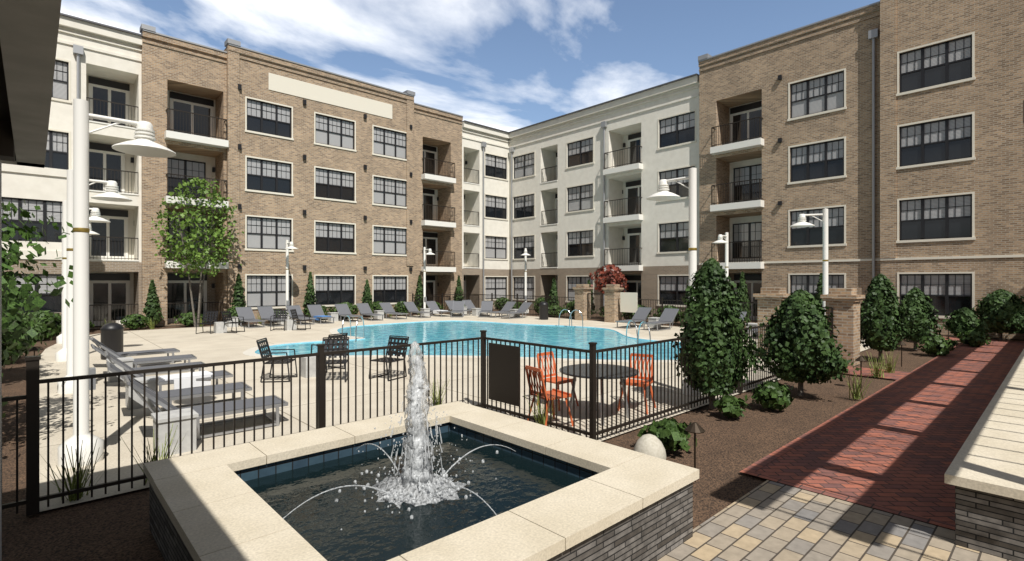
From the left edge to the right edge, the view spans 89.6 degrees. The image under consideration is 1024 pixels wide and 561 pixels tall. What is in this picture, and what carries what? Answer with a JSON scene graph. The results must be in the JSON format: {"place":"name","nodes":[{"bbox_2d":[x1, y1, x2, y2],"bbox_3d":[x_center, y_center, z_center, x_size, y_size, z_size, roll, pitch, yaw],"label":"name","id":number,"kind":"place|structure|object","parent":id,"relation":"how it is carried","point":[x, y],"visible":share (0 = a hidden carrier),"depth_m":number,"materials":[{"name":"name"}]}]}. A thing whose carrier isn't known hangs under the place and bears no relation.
{"place":"outdoors","nodes":[
{"label":"outdoors","id":0,"kind":"place"},
{"bbox_2d":[39,312,869,511],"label":"pool deck","id":1,"kind":"structure","parent":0,"point":[205,346],"depth_m":9.99,"materials":[{"name":"concrete"}]},
{"bbox_2d":[56,224,99,343],"bbox_3d":[-15.136,0.000,18.015,1.165,4.300,0.670,0,0,-43],"label":"lamp post","id":2,"kind":"object","parent":1,"relation":"on","point":[59,339],"visible":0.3,"depth_m":17.62,"materials":[{"name":"white metal"}]},
{"bbox_2d":[55,200,109,361],"bbox_3d":[-11.707,0.000,14.103,1.165,4.300,0.670,0,0,-43],"label":"lamp post","id":3,"kind":"object","parent":1,"relation":"on","point":[61,355],"visible":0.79,"depth_m":13.79,"materials":[{"name":"white metal"}]},
{"bbox_2d":[57,169,131,393],"bbox_3d":[-8.241,0.000,10.225,1.165,4.300,0.670,0,0,-43],"label":"lamp post","id":4,"kind":"object","parent":1,"relation":"on","point":[111,190],"visible":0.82,"depth_m":9.91,"materials":[{"name":"white metal"}]},
{"bbox_2d":[58,99,175,467],"bbox_3d":[-4.830,0.000,6.364,1.165,4.300,0.670,0,0,-43],"label":"lamp post","id":5,"kind":"object","parent":1,"relation":"on","point":[143,143],"visible":0.97,"depth_m":6.06,"materials":[{"name":"white metal"}]},
{"bbox_2d":[89,337,179,365],"bbox_3d":[-9.609,1.710,13.056,1.940,0.880,0.694,0,0,-43],"label":"chaise lounge","id":6,"kind":"object","parent":1,"relation":"on","point":[149,352],"visible":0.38,"depth_m":13.15,"materials":[{"name":"grey"}]},
{"bbox_2d":[91,337,196,376],"bbox_3d":[-8.467,1.710,11.925,1.940,0.880,0.694,0,0,-40],"label":"chaise lounge","id":7,"kind":"object","parent":1,"relation":"on","point":[188,357],"visible":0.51,"depth_m":11.91,"materials":[{"name":"grey"}]},
{"bbox_2d":[91,344,204,377],"bbox_3d":[-7.510,1.710,10.749,1.940,0.880,0.694,0,0,-42],"label":"chaise lounge","id":8,"kind":"object","parent":1,"relation":"on","point":[97,349],"visible":0.27,"depth_m":10.84,"materials":[{"name":"grey"}]},
{"bbox_2d":[104,351,232,390],"bbox_3d":[-6.373,1.710,9.647,1.940,0.880,0.694,0,0,-40],"label":"chaise lounge","id":9,"kind":"object","parent":1,"relation":"on","point":[161,382],"visible":0.31,"depth_m":9.33,"materials":[{"name":"grey"}]},
{"bbox_2d":[106,362,251,412],"bbox_3d":[-5.389,1.710,8.434,1.940,0.880,0.694,0,0,-40],"label":"chaise lounge","id":10,"kind":"object","parent":1,"relation":"on","point":[197,392],"visible":0.47,"depth_m":8.48,"materials":[{"name":"grey"}]},
{"bbox_2d":[123,375,287,439],"bbox_3d":[-4.302,1.710,7.346,1.940,0.880,0.694,0,0,-41],"label":"chaise lounge","id":11,"kind":"object","parent":1,"relation":"on","point":[208,408],"visible":0.55,"depth_m":7.36,"materials":[{"name":"grey"}]},
{"bbox_2d":[196,311,217,333],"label":"strap chair","id":12,"kind":"object","parent":1,"relation":"on","point":[210,319],"visible":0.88,"depth_m":21.30,"materials":[{"name":"black metal"}]},
{"bbox_2d":[221,310,244,332],"bbox_3d":[-11.556,1.702,21.371,0.682,0.887,0.570,0,0,5],"label":"strap chair","id":13,"kind":"object","parent":1,"relation":"on","point":[227,317],"visible":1,"depth_m":21.34,"materials":[{"name":"black metal"}]},
{"bbox_2d":[235,307,265,327],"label":"chaise lounge","id":14,"kind":"object","parent":1,"relation":"on","point":[246,313],"visible":0.99,"depth_m":24.34,"materials":[{"name":"grey fabric"}]},
{"bbox_2d":[214,319,315,377],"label":"side tables","id":15,"kind":"object","parent":1,"relation":"on","point":[219,327],"visible":0.72,"depth_m":11.53,"materials":[{"name":"concrete"}]},
{"bbox_2d":[257,306,286,326],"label":"chaise lounge","id":16,"kind":"object","parent":1,"relation":"on","point":[266,312],"visible":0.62,"depth_m":25.02,"materials":[{"name":"grey fabric"}]},
{"bbox_2d":[256,338,297,382],"bbox_3d":[-5.068,1.702,11.149,0.682,0.887,0.570,0,0,-7],"label":"strap chair","id":17,"kind":"object","parent":1,"relation":"on","point":[270,353],"visible":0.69,"depth_m":11.05,"materials":[{"name":"black metal"}]},
{"bbox_2d":[270,309,287,330],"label":"strap chair","id":18,"kind":"object","parent":1,"relation":"on","point":[284,317],"visible":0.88,"depth_m":22.56,"materials":[{"name":"black metal"}]},
{"bbox_2d":[290,309,310,329],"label":"strap chair","id":19,"kind":"object","parent":1,"relation":"on","point":[293,311],"visible":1,"depth_m":22.54,"materials":[{"name":"black metal"}]},
{"bbox_2d":[286,305,315,324],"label":"chaise lounge","id":20,"kind":"object","parent":1,"relation":"on","point":[298,311],"visible":0.73,"depth_m":25.96,"materials":[{"name":"grey fabric"}]},
{"bbox_2d":[158,310,447,388],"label":"towels","id":21,"kind":"object","parent":1,"relation":"on","point":[185,380],"visible":0.92,"depth_m":9.64,"materials":[{"name":"white fabric"}]},
{"bbox_2d":[307,305,334,323],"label":"chaise lounge","id":22,"kind":"object","parent":1,"relation":"on","point":[315,310],"visible":0.84,"depth_m":26.66,"materials":[{"name":"grey fabric"}]},
{"bbox_2d":[100,302,548,359],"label":"trash cans","id":23,"kind":"object","parent":1,"relation":"on","point":[112,336],"visible":0.89,"depth_m":14.07,"materials":[{"name":"black"}]},
{"bbox_2d":[311,333,347,372],"bbox_3d":[-4.400,1.702,12.389,0.682,0.887,0.570,0,0,30],"label":"strap chair","id":24,"kind":"object","parent":1,"relation":"on","point":[341,335],"visible":0.3,"depth_m":12.28,"materials":[{"name":"black metal"}]},
{"bbox_2d":[322,337,348,381],"bbox_3d":[-3.843,1.702,11.138,0.570,0.887,0.682,0,0,-12],"label":"strap chair","id":25,"kind":"object","parent":1,"relation":"on","point":[340,344],"visible":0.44,"depth_m":11.39,"materials":[{"name":"black metal"}]},
{"bbox_2d":[335,304,362,321],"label":"chaise lounge","id":26,"kind":"object","parent":1,"relation":"on","point":[343,310],"visible":0.99,"depth_m":27.64,"materials":[{"name":"grey fabric"}]},
{"bbox_2d":[356,303,382,320],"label":"chaise lounge","id":27,"kind":"object","parent":1,"relation":"on","point":[364,308],"visible":0.88,"depth_m":28.49,"materials":[{"name":"grey fabric"}]},
{"bbox_2d":[371,335,408,380],"bbox_3d":[-2.716,1.702,11.413,0.570,0.887,0.682,0,0,28],"label":"strap chair","id":28,"kind":"object","parent":1,"relation":"on","point":[390,342],"visible":0.73,"depth_m":11.56,"materials":[{"name":"black metal"}]},
{"bbox_2d":[379,302,407,319],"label":"chaise lounge","id":29,"kind":"object","parent":1,"relation":"on","point":[387,307],"visible":0.99,"depth_m":29.41,"materials":[{"name":"grey fabric"}]},
{"bbox_2d":[2,292,822,515],"bbox_3d":[-6.213,1.425,16.238,31.080,1.450,23.830,0,0,-43],"label":"pool fence","id":30,"kind":"object","parent":1,"relation":"on","point":[504,373],"visible":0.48,"depth_m":6.92,"materials":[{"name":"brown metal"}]},
{"bbox_2d":[403,302,431,317],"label":"chaise lounge","id":31,"kind":"object","parent":1,"relation":"on","point":[411,307],"visible":1,"depth_m":30.43,"materials":[{"name":"grey fabric"}]},
{"bbox_2d":[106,307,757,456],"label":"side tables","id":32,"kind":"object","parent":1,"relation":"on","point":[174,419],"visible":0.64,"depth_m":6.65,"materials":[{"name":"concrete"}]},
{"bbox_2d":[425,301,451,316],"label":"chaise lounge","id":33,"kind":"object","parent":1,"relation":"on","point":[432,305],"visible":0.84,"depth_m":31.56,"materials":[{"name":"grey fabric"}]},
{"bbox_2d":[451,301,463,316],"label":"chaise lounge","id":34,"kind":"object","parent":1,"relation":"on","point":[458,306],"visible":1,"depth_m":31.38,"materials":[{"name":"grey fabric"}]},
{"bbox_2d":[445,300,471,314],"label":"chaise lounge","id":35,"kind":"object","parent":1,"relation":"on","point":[449,303],"visible":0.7,"depth_m":32.55,"materials":[{"name":"grey fabric"}]},
{"bbox_2d":[243,320,680,361],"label":"swimming pool","id":36,"kind":"structure","parent":1,"relation":"in","point":[251,352],"depth_m":17.96,"materials":[{"name":"teal paint"}]},
{"bbox_2d":[342,309,650,349],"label":"pool handrails","id":37,"kind":"object","parent":36,"relation":"on","point":[558,325],"visible":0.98,"depth_m":18.31,"materials":[{"name":"silver metal"}]},
{"bbox_2d":[462,300,484,313],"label":"chaise lounge","id":38,"kind":"object","parent":1,"relation":"on","point":[469,304],"visible":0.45,"depth_m":33.58,"materials":[{"name":"grey fabric"}]},
{"bbox_2d":[478,301,492,316],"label":"chaise lounge","id":39,"kind":"object","parent":1,"relation":"on","point":[486,306],"visible":0.95,"depth_m":31.42,"materials":[{"name":"grey fabric"}]},
{"bbox_2d":[487,301,515,317],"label":"chaise lounge","id":40,"kind":"object","parent":1,"relation":"on","point":[508,306],"visible":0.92,"depth_m":30.83,"materials":[{"name":"grey fabric"}]},
{"bbox_2d":[500,302,531,318],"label":"chaise lounge","id":41,"kind":"object","parent":1,"relation":"on","point":[524,307],"visible":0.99,"depth_m":29.76,"materials":[{"name":"grey fabric"}]},
{"bbox_2d":[525,365,572,425],"bbox_3d":[0.548,1.709,7.681,0.582,0.889,0.522,0,0,-31],"label":"orange chair","id":42,"kind":"object","parent":1,"relation":"on","point":[536,371],"visible":0.9,"depth_m":7.60,"materials":[{"name":"orange plastic"}]},
{"bbox_2d":[536,351,578,410],"bbox_3d":[0.772,1.709,8.866,0.521,0.889,0.582,0,0,-43],"label":"orange chair","id":43,"kind":"object","parent":1,"relation":"on","point":[554,374],"visible":0.67,"depth_m":8.93,"materials":[{"name":"orange plastic"}]},
{"bbox_2d":[559,364,636,425],"bbox_3d":[1.359,1.776,8.087,1.230,0.752,1.230,0,0,-43],"label":"round table","id":44,"kind":"object","parent":1,"relation":"on","point":[583,370],"visible":0.47,"depth_m":8.02,"materials":[{"name":"grey metal"}]},
{"bbox_2d":[615,307,651,328],"bbox_3d":[5.612,1.710,23.777,1.940,0.880,0.694,0,0,-43],"label":"chaise lounge","id":45,"kind":"object","parent":1,"relation":"on","point":[641,314],"visible":0.89,"depth_m":24.07,"materials":[{"name":"grey fabric"}]},
{"bbox_2d":[617,353,655,413],"bbox_3d":[2.096,1.709,8.644,0.522,0.889,0.582,0,0,30],"label":"orange chair","id":46,"kind":"object","parent":1,"relation":"on","point":[631,380],"visible":0.45,"depth_m":8.75,"materials":[{"name":"orange plastic"}]},
{"bbox_2d":[642,308,678,330],"bbox_3d":[6.565,1.710,22.752,1.940,0.880,0.694,0,0,-43],"label":"chaise lounge","id":47,"kind":"object","parent":1,"relation":"on","point":[668,315],"visible":0.98,"depth_m":22.98,"materials":[{"name":"grey"}]},
{"bbox_2d":[646,168,701,395],"bbox_3d":[3.185,0.000,10.088,0.670,4.300,1.165,0,0,-43],"label":"lamp post","id":48,"kind":"object","parent":1,"relation":"on","point":[663,194],"visible":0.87,"depth_m":9.77,"materials":[{"name":"white metal"}]},
{"bbox_2d":[572,284,864,365],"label":"gate pillars","id":49,"kind":"structure","parent":1,"relation":"on","point":[844,303],"depth_m":13.35,"materials":[{"name":"brick"}]},
{"bbox_2d":[587,292,832,337],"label":"gates and signs","id":50,"kind":"object","parent":49,"relation":"attached to","point":[628,301],"visible":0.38,"depth_m":26.00,"materials":[{"name":"brown metal"}]},
{"bbox_2d":[790,208,828,308],"bbox_3d":[8.986,0.000,15.483,1.165,4.300,0.670,0,0,18],"label":"lamp post","id":51,"kind":"object","parent":1,"relation":"on","point":[802,222],"visible":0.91,"depth_m":15.32,"materials":[{"name":"white metal"}]},
{"bbox_2d":[255,321,682,359],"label":"pool water","id":52,"kind":"structure","parent":0,"point":[562,336],"depth_m":19.23,"materials":[{"name":"blue liquid"}]},
{"bbox_2d":[60,0,879,131],"label":"sky","id":53,"kind":"structure","parent":0,"point":[505,65],"materials":[{"name":"blue"}]},
{"bbox_2d":[2,309,1023,560],"bbox_3d":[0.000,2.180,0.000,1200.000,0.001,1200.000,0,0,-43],"label":"mulch bed","id":54,"kind":"object","parent":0,"point":[114,527],"depth_m":6.25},
{"bbox_2d":[0,0,61,560],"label":"building","id":55,"kind":"structure","parent":54,"relation":"on","point":[29,29],"depth_m":2.12,"materials":[{"name":"grey"}]},
{"bbox_2d":[2,200,72,359],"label":"leafy trees","id":56,"kind":"object","parent":54,"relation":"on","point":[23,292],"visible":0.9,"depth_m":6.85,"materials":[{"name":"green plant"}]},
{"bbox_2d":[150,176,244,326],"bbox_3d":[-14.628,-1.373,24.250,3.512,7.062,3.919,0,0,26],"label":"young tree","id":57,"kind":"object","parent":54,"relation":"on","point":[190,247],"visible":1,"depth_m":23.86,"materials":[{"name":"green plant"}]},
{"bbox_2d":[285,240,297,318],"bbox_3d":[-11.603,0.000,26.931,0.670,4.300,1.165,0,0,-43],"label":"lamp post","id":58,"kind":"object","parent":54,"relation":"on","point":[290,246],"visible":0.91,"depth_m":27.13,"materials":[{"name":"white metal"}]},
{"bbox_2d":[144,401,698,560],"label":"fountain basin","id":59,"kind":"object","parent":54,"relation":"on","point":[550,494],"visible":0.98,"depth_m":4.04,"materials":[{"name":"stone"}]},
{"bbox_2d":[283,341,515,529],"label":"fountain water jets","id":60,"kind":"object","parent":59,"relation":"on","point":[417,475],"visible":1,"depth_m":4.34,"materials":[{"name":"white liquid"}]},
{"bbox_2d":[423,247,434,307],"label":"lamp post","id":61,"kind":"object","parent":54,"relation":"on","point":[424,273],"visible":0.88,"depth_m":32.98,"materials":[{"name":"white metal"}]},
{"bbox_2d":[41,307,900,501],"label":"ornamental grasses","id":62,"kind":"object","parent":54,"relation":"on","point":[857,394],"visible":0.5,"depth_m":5.82,"materials":[{"name":"green plant"}]},
{"bbox_2d":[143,271,822,325],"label":"conical shrubs","id":63,"kind":"object","parent":54,"relation":"on","point":[152,306],"visible":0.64,"depth_m":25.99,"materials":[{"name":"green plant"}]},
{"bbox_2d":[28,330,948,481],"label":"path lights","id":64,"kind":"object","parent":54,"relation":"on","point":[695,428],"visible":0.73,"depth_m":5.51,"materials":[{"name":"brown metal"}]},
{"bbox_2d":[2,278,990,451],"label":"shrubs","id":65,"kind":"object","parent":54,"relation":"on","point":[670,434],"visible":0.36,"depth_m":13.69,"materials":[{"name":"green plant"}]},
{"bbox_2d":[2,0,1023,339],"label":"apartment buildings","id":66,"kind":"structure","parent":54,"relation":"on","point":[888,134],"depth_m":26.13,"materials":[{"name":"brick"}]},
{"bbox_2d":[522,248,529,312],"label":"lamp post","id":67,"kind":"object","parent":54,"relation":"on","point":[525,254],"visible":0.92,"depth_m":34.07,"materials":[{"name":"white metal"}]},
{"bbox_2d":[588,264,628,294],"bbox_3d":[5.478,0.609,28.466,2.212,3.087,2.137,0,0,-43],"label":"red maple","id":68,"kind":"object","parent":54,"relation":"on","point":[618,274],"visible":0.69,"depth_m":28.16,"materials":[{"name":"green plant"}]},
{"bbox_2d":[633,434,665,459],"bbox_3d":[1.649,1.998,6.191,0.400,0.305,0.390,0,0,-43],"label":"decorative stone sphere","id":69,"kind":"object","parent":54,"relation":"on","point":[650,444],"visible":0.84,"depth_m":6.08,"materials":[{"name":"beige stone"}]},
{"bbox_2d":[670,257,768,408],"bbox_3d":[3.314,0.880,8.668,1.545,2.545,1.626,0,0,-43],"label":"holly tree","id":70,"kind":"object","parent":54,"relation":"on","point":[714,324],"visible":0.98,"depth_m":8.37,"materials":[{"name":"green plant"}]},
{"bbox_2d":[713,232,728,280],"bbox_3d":[9.274,0.000,22.675,1.165,4.300,0.670,0,0,-43],"label":"lamp post","id":71,"kind":"object","parent":54,"relation":"on","point":[720,240],"visible":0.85,"depth_m":22.86,"materials":[{"name":"white metal"}]},
{"bbox_2d":[751,289,860,395],"bbox_3d":[5.521,1.152,9.699,1.739,2.000,1.917,0,0,-43],"label":"holly tree","id":72,"kind":"object","parent":54,"relation":"on","point":[802,349],"visible":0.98,"depth_m":9.34,"materials":[{"name":"green plant"}]},
{"bbox_2d":[860,273,914,360],"bbox_3d":[9.853,0.981,13.854,1.589,2.342,1.441,0,0,-43],"label":"holly tree","id":73,"kind":"object","parent":54,"relation":"on","point":[881,310],"visible":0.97,"depth_m":13.62,"materials":[{"name":"green plant"}]},
{"bbox_2d":[895,287,944,349],"bbox_3d":[12.439,1.174,16.027,1.325,1.956,1.458,0,0,-43],"label":"holly tree","id":74,"kind":"object","parent":54,"relation":"on","point":[921,306],"visible":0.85,"depth_m":15.73,"materials":[{"name":"green plant"}]},
{"bbox_2d":[942,307,990,343],"bbox_3d":[15.352,1.524,17.427,1.261,1.256,1.279,0,0,-43],"label":"bush","id":75,"kind":"object","parent":54,"relation":"on","point":[963,319],"visible":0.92,"depth_m":17.20,"materials":[{"name":"green plant"}]},
{"bbox_2d":[970,289,1023,339],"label":"bush","id":76,"kind":"object","parent":54,"relation":"on","point":[1000,311],"visible":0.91,"depth_m":18.14,"materials":[{"name":"green plant"}]},
{"bbox_2d":[739,312,746,320],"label":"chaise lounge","id":77,"kind":"object","parent":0,"point":[742,316],"visible":0.06,"depth_m":20.90,"materials":[{"name":"grey"}]},
{"bbox_2d":[658,480,1010,560],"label":"paver patio","id":78,"kind":"structure","parent":0,"point":[767,520],"depth_m":4.37,"materials":[{"name":"beige stone"}]},
{"bbox_2d":[944,349,1023,560],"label":"stone wall","id":79,"kind":"structure","parent":78,"relation":"on","point":[984,474],"depth_m":4.18,"materials":[{"name":"stone"}]},
{"bbox_2d":[740,336,1023,529],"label":"brick path","id":80,"kind":"structure","parent":0,"point":[896,448],"depth_m":6.92,"materials":[{"name":"red brick"}]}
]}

